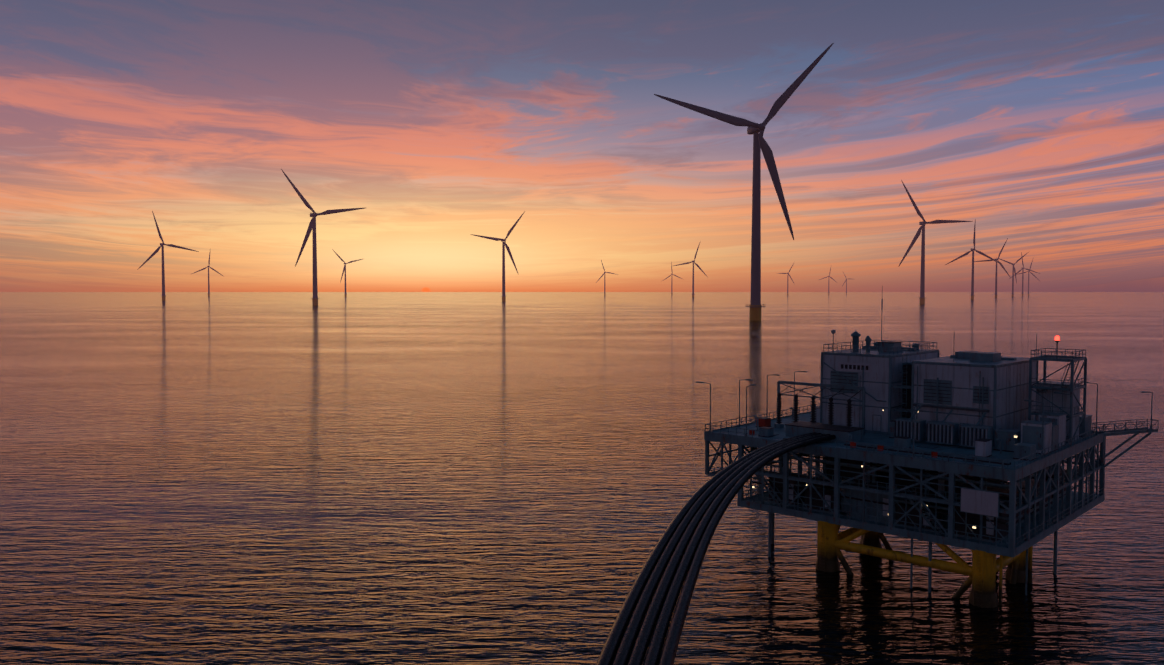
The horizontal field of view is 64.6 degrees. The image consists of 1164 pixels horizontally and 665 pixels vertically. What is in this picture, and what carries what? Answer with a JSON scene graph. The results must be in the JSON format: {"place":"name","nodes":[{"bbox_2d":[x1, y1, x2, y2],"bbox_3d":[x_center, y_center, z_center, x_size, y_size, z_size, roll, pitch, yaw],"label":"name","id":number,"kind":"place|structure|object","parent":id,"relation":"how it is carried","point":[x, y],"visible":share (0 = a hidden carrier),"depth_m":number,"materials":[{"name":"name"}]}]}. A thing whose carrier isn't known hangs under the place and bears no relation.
{"place":"outdoors","nodes":[
{"label":"outdoors","id":0,"kind":"place"},
{"bbox_2d":[0,292,1163,664],"bbox_3d":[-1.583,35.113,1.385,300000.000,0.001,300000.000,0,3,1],"label":"sea","id":1,"kind":"structure","parent":0,"point":[352,478],"depth_m":169.92,"materials":[{"name":"liquid"}]},
{"bbox_2d":[138,211,198,299],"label":"wind turbine","id":2,"kind":"object","parent":1,"relation":"on","point":[163,270],"visible":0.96,"depth_m":3860.01,"materials":[{"name":"metal"}]},
{"bbox_2d":[192,253,222,295],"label":"wind turbine","id":3,"kind":"object","parent":1,"relation":"in","point":[208,274],"visible":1,"depth_m":7278.96,"materials":[{"name":"metal"}]},
{"bbox_2d":[281,169,364,304],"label":"wind turbine","id":4,"kind":"object","parent":1,"relation":"on","point":[312,223],"visible":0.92,"depth_m":2384.77,"materials":[{"name":"metal"}]},
{"bbox_2d":[332,249,361,296],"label":"wind turbine","id":5,"kind":"object","parent":1,"relation":"on","point":[344,268],"visible":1,"depth_m":6511.86,"materials":[{"name":"metal"}]},
{"bbox_2d":[470,213,523,300],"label":"wind turbine","id":6,"kind":"object","parent":1,"relation":"on","point":[504,245],"visible":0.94,"depth_m":3550.84,"materials":[{"name":"metal"}]},
{"bbox_2d":[596,260,617,294],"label":"wind turbine","id":7,"kind":"object","parent":1,"relation":"on","point":[604,277],"visible":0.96,"depth_m":9414.29,"materials":[{"name":"metal"}]},
{"bbox_2d":[661,262,683,294],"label":"wind turbine","id":8,"kind":"object","parent":1,"relation":"on","point":[671,280],"visible":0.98,"depth_m":10448.70,"materials":[{"name":"metal"}]},
{"bbox_2d":[674,243,706,296],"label":"wind turbine","id":9,"kind":"object","parent":1,"relation":"on","point":[693,294],"visible":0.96,"depth_m":6061.56,"materials":[{"name":"metal"}]},
{"bbox_2d":[654,43,833,320],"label":"wind turbine","id":10,"kind":"object","parent":1,"relation":"on","point":[756,131],"visible":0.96,"depth_m":1120.88,"materials":[{"name":"metal"}]},
{"bbox_2d":[779,263,794,294],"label":"wind turbine","id":11,"kind":"object","parent":1,"relation":"on","point":[787,279],"visible":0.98,"depth_m":9882.37,"materials":[{"name":"metal"}]},
{"bbox_2d":[819,268,835,294],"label":"wind turbine","id":12,"kind":"object","parent":1,"relation":"on","point":[828,281],"visible":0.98,"depth_m":11739.62,"materials":[{"name":"metal"}]},
{"bbox_2d":[816,521,1032,607],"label":"platform support structure","id":13,"kind":"object","parent":1,"relation":"in","point":[983,570],"visible":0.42,"depth_m":110.95,"materials":[{"name":"yellow metal"}]},
{"bbox_2d":[696,299,1158,594],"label":"offshore substation platform","id":14,"kind":"structure","parent":1,"relation":"on","point":[929,445],"depth_m":118.59,"materials":[{"name":"paint"}]},
{"bbox_2d":[596,432,835,664],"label":"power cables","id":15,"kind":"object","parent":14,"relation":"attached to","point":[668,571],"visible":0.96,"depth_m":79.29,"materials":[{"name":"black rubber"}]},
{"bbox_2d":[898,180,972,303],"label":"wind turbine","id":16,"kind":"object","parent":1,"relation":"in","point":[922,276],"visible":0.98,"depth_m":2670.67,"materials":[{"name":"metal"}]},
{"bbox_2d":[945,225,1000,298],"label":"wind turbine","id":17,"kind":"object","parent":1,"relation":"on","point":[972,276],"visible":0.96,"depth_m":4352.65,"materials":[{"name":"metal"}]},
{"bbox_2d":[974,238,1010,296],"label":"wind turbine","id":18,"kind":"object","parent":1,"relation":"on","point":[996,259],"visible":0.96,"depth_m":5671.79,"materials":[{"name":"metal"}]},
{"bbox_2d":[996,253,1026,296],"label":"wind turbine","id":19,"kind":"object","parent":1,"relation":"on","point":[1013,270],"visible":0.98,"depth_m":6683.73,"materials":[{"name":"metal"}]},
{"bbox_2d":[1009,252,1039,295],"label":"wind turbine","id":20,"kind":"object","parent":1,"relation":"on","point":[1023,268],"visible":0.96,"depth_m":7802.62,"materials":[{"name":"metal"}]},
{"bbox_2d":[1016,257,1039,294],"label":"wind turbine","id":21,"kind":"object","parent":1,"relation":"in","point":[1028,276],"visible":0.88,"depth_m":8917.42,"materials":[{"name":"metal"}]},
{"bbox_2d":[0,0,1163,291],"label":"sky","id":22,"kind":"structure","parent":0,"point":[1037,124],"materials":[{"name":"orange"}]}
]}

